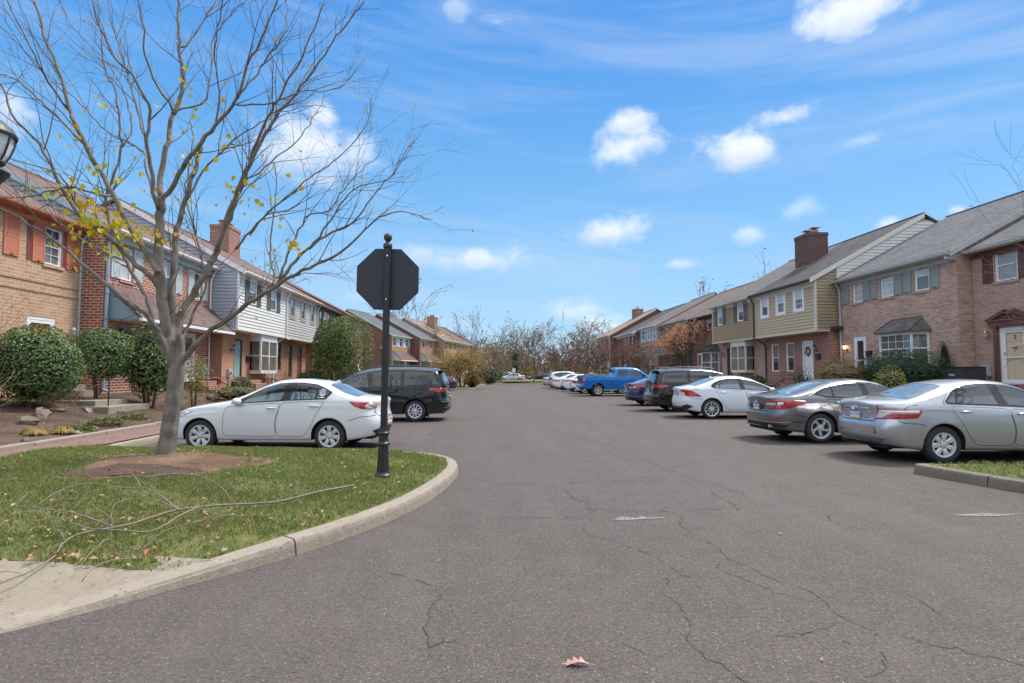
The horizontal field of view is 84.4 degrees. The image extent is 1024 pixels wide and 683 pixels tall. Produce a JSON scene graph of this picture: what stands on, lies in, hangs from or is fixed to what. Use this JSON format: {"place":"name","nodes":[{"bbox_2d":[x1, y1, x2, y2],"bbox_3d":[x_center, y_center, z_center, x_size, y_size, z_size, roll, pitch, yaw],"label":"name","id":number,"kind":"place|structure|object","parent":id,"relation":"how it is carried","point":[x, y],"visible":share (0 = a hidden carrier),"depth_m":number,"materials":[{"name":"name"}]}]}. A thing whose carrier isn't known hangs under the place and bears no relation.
{"place":"outdoors","nodes":[
{"label":"outdoors","id":0,"kind":"place"},
{"bbox_2d":[0,425,160,456],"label":"brick walk","id":1,"kind":"structure","parent":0,"point":[124,435],"depth_m":12.20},
{"bbox_2d":[0,556,211,618],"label":"sidewalk","id":2,"kind":"structure","parent":0,"point":[47,584],"depth_m":4.10,"materials":[{"name":"concrete"}]},
{"bbox_2d":[0,381,362,445],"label":"planting bed","id":3,"kind":"object","parent":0,"point":[72,418],"visible":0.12,"depth_m":14.84,"materials":[{"name":"brown soil"}]},
{"bbox_2d":[17,415,40,424],"bbox_3d":[-11.167,1.843,13.012,0.317,0.287,0.464,4,-5,24],"label":"garden rock","id":4,"kind":"object","parent":3,"relation":"on","point":[27,420],"visible":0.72,"depth_m":12.92,"materials":[{"name":"beige stone"}]},
{"bbox_2d":[19,427,47,435],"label":"groundcover plant","id":5,"kind":"object","parent":3,"relation":"on","point":[37,431],"visible":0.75,"depth_m":12.00,"materials":[{"name":"yellow plant"}]},
{"bbox_2d":[0,255,76,350],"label":"bare shrub","id":6,"kind":"object","parent":3,"relation":"on","point":[20,316],"visible":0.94,"depth_m":13.80,"materials":[{"name":"brown plant"}]},
{"bbox_2d":[0,323,86,407],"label":"round holly","id":7,"kind":"object","parent":3,"relation":"on","point":[48,355],"visible":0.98,"depth_m":14.39,"materials":[{"name":"green plant"}]},
{"bbox_2d":[44,351,111,405],"bbox_3d":[-12.376,0.995,16.004,1.719,2.222,2.181,-2,-4,37],"label":"bare shrub","id":8,"kind":"object","parent":3,"relation":"on","point":[77,396],"visible":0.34,"depth_m":16.03,"materials":[{"name":"brown plant"}]},
{"bbox_2d":[54,371,148,413],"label":"garden steps","id":9,"kind":"structure","parent":3,"relation":"on","point":[108,406],"depth_m":16.41,"materials":[{"name":"concrete"}]},
{"bbox_2d":[86,416,125,423],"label":"groundcover plant","id":10,"kind":"object","parent":3,"relation":"on","point":[105,419],"visible":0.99,"depth_m":14.39,"materials":[{"name":"green plant"}]},
{"bbox_2d":[74,327,141,398],"bbox_3d":[-12.591,0.830,17.462,1.743,2.552,1.822,0,-3,-3],"label":"round holly","id":11,"kind":"object","parent":3,"relation":"on","point":[110,346],"visible":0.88,"depth_m":17.16,"materials":[{"name":"green plant"}]},
{"bbox_2d":[118,323,185,407],"bbox_3d":[-11.728,0.848,18.492,1.835,2.928,1.907,0,-3,-3],"label":"rhododendron","id":12,"kind":"object","parent":3,"relation":"on","point":[148,374],"visible":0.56,"depth_m":18.05,"materials":[{"name":"green plant"}]},
{"bbox_2d":[182,354,212,406],"bbox_3d":[-11.037,1.430,19.659,1.079,1.988,1.037,0,-3,-3],"label":"rhododendron","id":13,"kind":"object","parent":3,"relation":"on","point":[195,389],"visible":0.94,"depth_m":19.57,"materials":[{"name":"green plant"}]},
{"bbox_2d":[209,385,254,400],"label":"shrub","id":14,"kind":"object","parent":3,"relation":"on","point":[231,392],"visible":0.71,"depth_m":22.81,"materials":[{"name":"green plant"}]},
{"bbox_2d":[225,376,254,387],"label":"shrub","id":15,"kind":"object","parent":3,"relation":"on","point":[245,381],"visible":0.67,"depth_m":26.16,"materials":[{"name":"green plant"}]},
{"bbox_2d":[297,367,329,386],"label":"clipped hedge","id":16,"kind":"object","parent":3,"relation":"on","point":[309,374],"visible":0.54,"depth_m":35.14,"materials":[{"name":"green plant"}]},
{"bbox_2d":[0,443,448,571],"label":"island lawn","id":17,"kind":"structure","parent":0,"point":[240,538],"depth_m":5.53,"materials":[{"name":"plant"}]},
{"bbox_2d":[0,120,18,184],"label":"street lamp","id":18,"kind":"object","parent":17,"relation":"on","point":[9,139],"visible":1,"depth_m":4.86,"materials":[{"name":"metal"}]},
{"bbox_2d":[57,452,277,479],"bbox_3d":[-5.113,1.849,8.565,2.905,0.098,2.321,0,-3,-3],"label":"tree bed","id":19,"kind":"object","parent":17,"relation":"on","point":[218,461],"visible":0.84,"depth_m":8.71,"materials":[{"name":"brown soil"}]},
{"bbox_2d":[0,446,375,583],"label":"fallen branch","id":20,"kind":"object","parent":17,"relation":"on","point":[110,527],"visible":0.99,"depth_m":5.33,"materials":[{"name":"brown wood"}]},
{"bbox_2d":[0,0,473,454],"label":"street tree","id":21,"kind":"object","parent":17,"relation":"on","point":[168,336],"visible":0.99,"depth_m":9.39,"materials":[{"name":"grey plant"}]},
{"bbox_2d":[356,233,418,478],"bbox_3d":[-1.710,0.192,7.616,0.848,3.345,0.236,1,-3,-3],"label":"stop sign","id":22,"kind":"object","parent":17,"relation":"on","point":[387,278],"visible":0.96,"depth_m":7.71,"materials":[{"name":"black metal"}]},
{"bbox_2d":[0,389,1011,565],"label":"leaf litter","id":23,"kind":"object","parent":17,"relation":"on","point":[78,555],"visible":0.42,"depth_m":5.42,"materials":[{"name":"brown plant"}]},
{"bbox_2d":[362,379,542,386],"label":"back lawn","id":24,"kind":"structure","parent":0,"point":[539,380],"depth_m":87.66,"materials":[{"name":"plant"}]},
{"bbox_2d":[0,182,93,397],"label":"row house","id":25,"kind":"structure","parent":24,"relation":"on","point":[57,304],"depth_m":17.65,"materials":[{"name":"beige brick"}]},
{"bbox_2d":[42,227,64,270],"bbox_3d":[-14.873,-3.007,18.310,0.142,1.305,0.900,0,-3,-3],"label":"window","id":26,"kind":"structure","parent":25,"relation":"in","point":[50,260],"depth_m":18.38,"materials":[{"name":"white glass"}]},
{"bbox_2d":[0,162,234,394],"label":"row house","id":27,"kind":"structure","parent":24,"relation":"on","point":[95,304],"depth_m":20.91,"materials":[{"name":"red brick"}]},
{"bbox_2d":[119,247,134,284],"bbox_3d":[-14.269,-2.806,20.901,0.142,1.325,0.860,0,-3,-3],"label":"window","id":28,"kind":"structure","parent":27,"relation":"in","point":[126,277],"depth_m":20.97,"materials":[{"name":"white glass"}]},
{"bbox_2d":[101,198,293,389],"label":"row house","id":29,"kind":"structure","parent":24,"relation":"on","point":[230,356],"depth_m":28.66,"materials":[{"name":"white brick"}]},
{"bbox_2d":[234,340,240,378],"bbox_3d":[-14.171,0.938,29.108,0.131,1.970,0.820,0,-3,-3],"label":"door","id":30,"kind":"structure","parent":29,"relation":"in","point":[237,358],"depth_m":29.19,"materials":[{"name":"teal metal"}]},
{"bbox_2d":[249,334,277,373],"bbox_3d":[-13.977,0.736,31.839,0.626,2.130,2.490,0,-3,-3],"label":"bay window","id":31,"kind":"structure","parent":29,"relation":"in","point":[263,340],"depth_m":30.94,"materials":[{"name":"white glass"}]},
{"bbox_2d":[189,220,322,385],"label":"row house","id":32,"kind":"structure","parent":24,"relation":"on","point":[303,310],"depth_m":36.88,"materials":[{"name":"white brick"}]},
{"bbox_2d":[272,275,367,381],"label":"row house","id":33,"kind":"structure","parent":24,"relation":"on","point":[347,314],"depth_m":50.16,"materials":[{"name":"red brick"}]},
{"bbox_2d":[306,298,344,379],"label":"row house","id":34,"kind":"structure","parent":24,"relation":"on","point":[325,312],"depth_m":42.23,"materials":[{"name":"red brick"}]},
{"bbox_2d":[479,366,498,383],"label":"evergreen shrub","id":35,"kind":"object","parent":24,"relation":"on","point":[489,378],"visible":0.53,"depth_m":73.69,"materials":[{"name":"green plant"}]},
{"bbox_2d":[472,336,524,382],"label":"brown sapling","id":36,"kind":"object","parent":24,"relation":"on","point":[493,354],"visible":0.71,"depth_m":78.84,"materials":[{"name":"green plant"}]},
{"bbox_2d":[501,311,547,372],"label":"bare tree","id":37,"kind":"object","parent":24,"relation":"on","point":[517,335],"visible":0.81,"depth_m":107.05,"materials":[{"name":"brown plant"}]},
{"bbox_2d":[505,320,553,374],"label":"bare tree","id":38,"kind":"object","parent":24,"relation":"on","point":[535,372],"visible":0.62,"depth_m":111.19,"materials":[{"name":"brown plant"}]},
{"bbox_2d":[499,321,561,378],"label":"bare tree","id":39,"kind":"object","parent":24,"relation":"on","point":[523,329],"visible":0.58,"depth_m":112.94,"materials":[{"name":"brown plant"}]},
{"bbox_2d":[566,316,599,367],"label":"bare tree","id":40,"kind":"object","parent":24,"relation":"on","point":[586,336],"visible":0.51,"depth_m":110.09,"materials":[{"name":"brown plant"}]},
{"bbox_2d":[0,381,1023,682],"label":"road","id":41,"kind":"structure","parent":0,"point":[524,593],"depth_m":4.39,"materials":[{"name":"grey asphalt"}]},
{"bbox_2d":[0,421,161,451],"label":"bed edging","id":42,"kind":"object","parent":41,"relation":"on","point":[9,447],"visible":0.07,"depth_m":12.07,"materials":[{"name":"concrete"}]},
{"bbox_2d":[109,435,158,446],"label":"kerb","id":43,"kind":"structure","parent":41,"relation":"on","point":[144,441],"depth_m":12.36,"materials":[{"name":"concrete"}]},
{"bbox_2d":[0,451,458,633],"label":"kerb","id":44,"kind":"structure","parent":41,"relation":"on","point":[288,546],"depth_m":4.63,"materials":[{"name":"concrete"}]},
{"bbox_2d":[178,378,392,448],"bbox_3d":[-4.922,1.532,12.238,4.596,1.464,2.060,0,-3,2],"label":"parked car","id":45,"kind":"object","parent":41,"relation":"on","point":[323,413],"visible":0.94,"depth_m":11.40,"materials":[{"name":"white paint"}]},
{"bbox_2d":[345,309,417,378],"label":"row house","id":46,"kind":"structure","parent":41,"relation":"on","point":[399,348],"depth_m":70.71,"materials":[{"name":"grey brick"}]},
{"bbox_2d":[340,365,451,421],"bbox_3d":[-4.621,1.726,19.206,5.092,1.834,2.271,0,-3,-1],"label":"parked car","id":47,"kind":"object","parent":41,"relation":"on","point":[416,393],"visible":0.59,"depth_m":18.35,"materials":[{"name":"black paint"}]},
{"bbox_2d":[375,313,439,367],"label":"row house","id":48,"kind":"structure","parent":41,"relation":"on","point":[420,343],"depth_m":76.46,"materials":[{"name":"beige brick"}]},
{"bbox_2d":[366,278,452,319],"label":"bare tree","id":49,"kind":"object","parent":41,"relation":"on","point":[413,308],"visible":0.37,"depth_m":90.05,"materials":[{"name":"brown plant"}]},
{"bbox_2d":[402,315,459,377],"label":"row house","id":50,"kind":"structure","parent":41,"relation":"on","point":[452,344],"depth_m":82.59,"materials":[{"name":"brick"}]},
{"bbox_2d":[422,321,471,379],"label":"row house","id":51,"kind":"structure","parent":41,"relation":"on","point":[464,344],"depth_m":90.84,"materials":[{"name":"orange brick"}]},
{"bbox_2d":[446,307,483,353],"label":"bare tree","id":52,"kind":"object","parent":41,"relation":"on","point":[476,326],"visible":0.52,"depth_m":105.05,"materials":[{"name":"brown plant"}]},
{"bbox_2d":[541,306,610,370],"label":"bare tree","id":53,"kind":"object","parent":41,"relation":"on","point":[570,336],"visible":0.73,"depth_m":110.10,"materials":[{"name":"brown plant"}]},
{"bbox_2d":[569,378,624,393],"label":"parked car","id":54,"kind":"object","parent":41,"relation":"on","point":[572,384],"visible":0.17,"depth_m":41.89,"materials":[{"name":"white paint"}]},
{"bbox_2d":[576,367,647,395],"bbox_3d":[7.369,2.730,38.752,5.845,1.954,2.371,0,-3,-4],"label":"pickup truck","id":55,"kind":"object","parent":41,"relation":"on","point":[598,384],"visible":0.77,"depth_m":37.74,"materials":[{"name":"blue paint"}]},
{"bbox_2d":[624,378,653,405],"bbox_3d":[7.925,2.381,27.703,4.802,1.449,2.142,0,-3,-3],"label":"parked car","id":56,"kind":"object","parent":41,"relation":"on","point":[634,391],"visible":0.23,"depth_m":26.88,"materials":[{"name":"blue paint"}]},
{"bbox_2d":[643,366,737,411],"bbox_3d":[8.181,1.976,23.802,5.092,1.834,2.271,0,-3,-2],"label":"parked car","id":57,"kind":"object","parent":41,"relation":"on","point":[660,384],"visible":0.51,"depth_m":22.98,"materials":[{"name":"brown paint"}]},
{"bbox_2d":[392,405,1021,682],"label":"road crack","id":58,"kind":"object","parent":41,"relation":"on","point":[699,586],"visible":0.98,"depth_m":3.91,"materials":[{"name":"black asphalt"}]},
{"bbox_2d":[672,376,774,418],"bbox_3d":[8.151,1.966,20.331,4.633,1.478,2.149,0,-3,-2],"label":"parked car","id":59,"kind":"object","parent":41,"relation":"on","point":[710,397],"visible":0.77,"depth_m":19.45,"materials":[{"name":"white paint"}]},
{"bbox_2d":[746,378,888,442],"bbox_3d":[8.277,1.619,13.698,4.882,1.449,2.142,0,-3,-2],"label":"parked car","id":60,"kind":"object","parent":41,"relation":"on","point":[810,410],"visible":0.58,"depth_m":12.88,"materials":[{"name":"grey paint"}]},
{"bbox_2d":[838,379,1023,463],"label":"parked car","id":61,"kind":"object","parent":41,"relation":"on","point":[942,421],"visible":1,"depth_m":9.95,"materials":[{"name":"silver paint"}]},
{"bbox_2d":[914,463,1023,492],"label":"kerb","id":62,"kind":"structure","parent":41,"relation":"on","point":[986,480],"depth_m":8.12,"materials":[{"name":"grey concrete"}]},
{"label":"far island","id":63,"kind":"structure","parent":41,"relation":"on","visible":0},
{"bbox_2d":[522,326,546,382],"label":"sapling","id":64,"kind":"object","parent":63,"relation":"on","point":[534,337],"visible":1,"depth_m":77.37,"materials":[{"name":"brown plant"}]},
{"bbox_2d":[535,337,590,372],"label":"purple tree","id":65,"kind":"object","parent":63,"relation":"on","point":[556,368],"visible":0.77,"depth_m":79.42,"materials":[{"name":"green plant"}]},
{"bbox_2d":[594,308,661,372],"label":"row house","id":66,"kind":"structure","parent":63,"relation":"on","point":[639,315],"depth_m":72.39,"materials":[{"name":"brown brick"}]},
{"bbox_2d":[0,0,1023,372],"label":"sky","id":67,"kind":"structure","parent":0,"point":[622,155],"materials":[{"name":"blue"}]},
{"bbox_2d":[928,460,1023,479],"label":"island lawn","id":68,"kind":"structure","parent":0,"point":[994,470],"depth_m":8.38,"materials":[{"name":"plant"}]},
{"bbox_2d":[906,124,1023,367],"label":"street tree","id":69,"kind":"object","parent":68,"relation":"on","point":[993,261],"visible":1,"depth_m":9.42,"materials":[{"name":"brown plant"}]},
{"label":"planting bed","id":70,"kind":"structure","parent":0,"visible":0},
{"bbox_2d":[600,338,651,372],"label":"purple tree","id":71,"kind":"object","parent":70,"relation":"on","point":[628,358],"visible":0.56,"depth_m":57.16,"materials":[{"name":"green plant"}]},
{"bbox_2d":[613,303,685,368],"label":"row house","id":72,"kind":"structure","parent":70,"relation":"on","point":[630,333],"depth_m":66.01,"materials":[{"name":"brick"}]},
{"bbox_2d":[627,334,685,371],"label":"brown sapling","id":73,"kind":"object","parent":70,"relation":"on","point":[644,354],"visible":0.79,"depth_m":50.76,"materials":[{"name":"beige plant"}]},
{"bbox_2d":[635,292,717,370],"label":"row house","id":74,"kind":"structure","parent":70,"relation":"on","point":[651,328],"depth_m":58.00,"materials":[{"name":"brick"}]},
{"bbox_2d":[649,317,711,366],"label":"red maple","id":75,"kind":"object","parent":70,"relation":"on","point":[670,341],"visible":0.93,"depth_m":46.61,"materials":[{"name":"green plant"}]},
{"bbox_2d":[652,281,753,368],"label":"row house","id":76,"kind":"structure","parent":70,"relation":"on","point":[687,314],"depth_m":52.16,"materials":[{"name":"brown brick"}]},
{"bbox_2d":[686,309,722,371],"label":"row house","id":77,"kind":"structure","parent":70,"relation":"on","point":[708,353],"depth_m":45.19,"materials":[{"name":"brown brick"}]},
{"bbox_2d":[699,344,719,370],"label":"bay window","id":78,"kind":"structure","parent":77,"relation":"in","point":[710,353],"depth_m":43.69,"materials":[{"name":"white glass"}]},
{"bbox_2d":[706,241,842,384],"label":"row house","id":79,"kind":"structure","parent":70,"relation":"on","point":[743,354],"depth_m":37.71,"materials":[{"name":"brick"}]},
{"bbox_2d":[730,340,754,372],"bbox_3d":[15.354,1.019,37.677,0.626,2.100,2.190,0,-3,-3],"label":"bay window","id":80,"kind":"structure","parent":79,"relation":"in","point":[741,352],"depth_m":37.08,"materials":[{"name":"white glass"}]},
{"bbox_2d":[781,365,819,384],"bbox_3d":[14.692,1.969,28.707,1.775,1.509,1.748,0,-3,-3],"label":"rose bush","id":81,"kind":"object","parent":70,"relation":"on","point":[802,379],"visible":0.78,"depth_m":28.70,"materials":[{"name":"green plant"}]},
{"bbox_2d":[813,357,873,380],"bbox_3d":[14.146,1.623,24.123,2.103,1.907,2.454,0,-3,-3],"label":"autumn shrub","id":82,"kind":"object","parent":70,"relation":"on","point":[842,369],"visible":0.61,"depth_m":23.67,"materials":[{"name":"beige plant"}]},
{"bbox_2d":[747,212,940,388],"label":"row house","id":83,"kind":"structure","parent":70,"relation":"on","point":[796,318],"depth_m":30.80,"materials":[{"name":"beige brick"}]},
{"bbox_2d":[772,344,778,370],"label":"window","id":84,"kind":"structure","parent":83,"relation":"in","point":[775,357],"depth_m":34.13,"materials":[{"name":"white glass"}]},
{"bbox_2d":[786,343,793,370],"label":"window","id":85,"kind":"structure","parent":83,"relation":"in","point":[789,346],"depth_m":32.48,"materials":[{"name":"white glass"}]},
{"bbox_2d":[794,289,802,309],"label":"window","id":86,"kind":"structure","parent":83,"relation":"in","point":[798,304],"depth_m":30.35,"materials":[{"name":"white glass"}]},
{"bbox_2d":[804,342,812,378],"bbox_3d":[16.099,1.032,30.647,0.131,1.950,0.820,0,-3,-3],"label":"door","id":87,"kind":"structure","parent":83,"relation":"in","point":[808,359],"depth_m":30.61,"materials":[{"name":"white wood"}]},
{"bbox_2d":[873,365,906,387],"bbox_3d":[13.703,1.611,20.427,1.120,1.512,1.062,3,-4,-39],"label":"lime shrub","id":88,"kind":"object","parent":70,"relation":"on","point":[890,380],"visible":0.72,"depth_m":20.25,"materials":[{"name":"green plant"}]},
{"bbox_2d":[857,347,953,383],"bbox_3d":[15.722,1.331,22.631,2.778,2.138,4.437,0,-3,-3],"label":"yew hedge","id":89,"kind":"object","parent":70,"relation":"on","point":[913,369],"visible":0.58,"depth_m":21.71,"materials":[{"name":"green plant"}]},
{"bbox_2d":[830,190,1023,379],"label":"row house","id":90,"kind":"structure","parent":70,"relation":"on","point":[905,294],"depth_m":24.00,"materials":[{"name":"pink brick"}]},
{"bbox_2d":[851,282,863,305],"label":"window","id":91,"kind":"structure","parent":90,"relation":"in","point":[857,288],"depth_m":27.45,"materials":[{"name":"white glass"}]},
{"bbox_2d":[879,275,894,300],"bbox_3d":[16.878,-2.560,25.420,0.142,1.325,0.920,0,-3,-3],"label":"window","id":92,"kind":"structure","parent":90,"relation":"in","point":[886,282],"depth_m":25.48,"materials":[{"name":"white glass"}]},
{"bbox_2d":[873,316,931,362],"bbox_3d":[16.571,0.025,24.158,0.775,2.115,2.720,0,-3,-3],"label":"bay window","id":93,"kind":"structure","parent":90,"relation":"in","point":[901,333],"depth_m":23.68,"materials":[{"name":"white glass"}]},
{"bbox_2d":[912,267,930,294],"bbox_3d":[16.990,-2.668,23.426,0.142,1.325,0.920,0,-3,-3],"label":"window","id":94,"kind":"structure","parent":90,"relation":"in","point":[922,274],"depth_m":23.48,"materials":[{"name":"white glass"}]},
{"bbox_2d":[936,341,950,376],"bbox_3d":[16.721,1.066,21.865,0.470,2.150,0.493,-2,-4,32],"label":"columnar conifer","id":95,"kind":"object","parent":70,"relation":"on","point":[944,352],"visible":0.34,"depth_m":21.81,"materials":[{"name":"green plant"}]},
{"bbox_2d":[941,367,986,380],"bbox_3d":[16.415,1.392,20.514,0.940,0.950,0.940,0,-3,-3],"label":"storage box","id":96,"kind":"object","parent":70,"relation":"on","point":[976,373],"visible":0.41,"depth_m":20.09,"materials":[{"name":"black plastic"}]},
{"bbox_2d":[960,217,1023,388],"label":"row house","id":97,"kind":"structure","parent":70,"relation":"on","point":[993,351],"depth_m":20.52,"materials":[{"name":"brick"}]},
{"bbox_2d":[992,250,1019,284],"bbox_3d":[17.767,-2.723,20.313,0.142,1.255,1.020,0,-3,-3],"label":"window","id":98,"kind":"structure","parent":97,"relation":"in","point":[1010,271],"depth_m":20.36,"materials":[{"name":"glass"}]},
{"bbox_2d":[1002,329,1023,381],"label":"storm door","id":99,"kind":"structure","parent":97,"relation":"in","point":[1017,330],"depth_m":20.28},
{"bbox_2d":[1004,332,1023,378],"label":"door","id":100,"kind":"structure","parent":97,"relation":"in","point":[1015,366],"depth_m":20.00,"materials":[{"name":"beige wood"}]},
{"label":"sidewalk","id":101,"kind":"structure","parent":0,"visible":0},
{"bbox_2d":[555,336,626,373],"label":"purple tree","id":102,"kind":"object","parent":101,"relation":"on","point":[595,361],"visible":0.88,"depth_m":67.69,"materials":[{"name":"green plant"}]},
{"label":"ground","id":103,"kind":"structure","parent":0,"visible":0},
{"bbox_2d":[309,315,374,380],"bbox_3d":[-11.039,0.988,37.253,4.363,5.451,4.439,0,-3,-3],"label":"evergreen tree","id":104,"kind":"object","parent":103,"relation":"on","point":[335,348],"visible":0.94,"depth_m":36.31,"materials":[{"name":"green plant"}]},
{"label":"hills","id":105,"kind":"structure","parent":0,"visible":0},
{"bbox_2d":[478,333,597,378],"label":"undergrowth","id":106,"kind":"object","parent":105,"relation":"on","point":[524,357],"visible":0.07,"depth_m":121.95,"materials":[{"name":"brown plant"}]},
{"label":"far island","id":107,"kind":"structure","parent":0,"visible":0},
{"bbox_2d":[423,343,501,386],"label":"gold shrub tree","id":108,"kind":"object","parent":107,"relation":"on","point":[460,361],"visible":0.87,"depth_m":54.79,"materials":[{"name":"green plant"}]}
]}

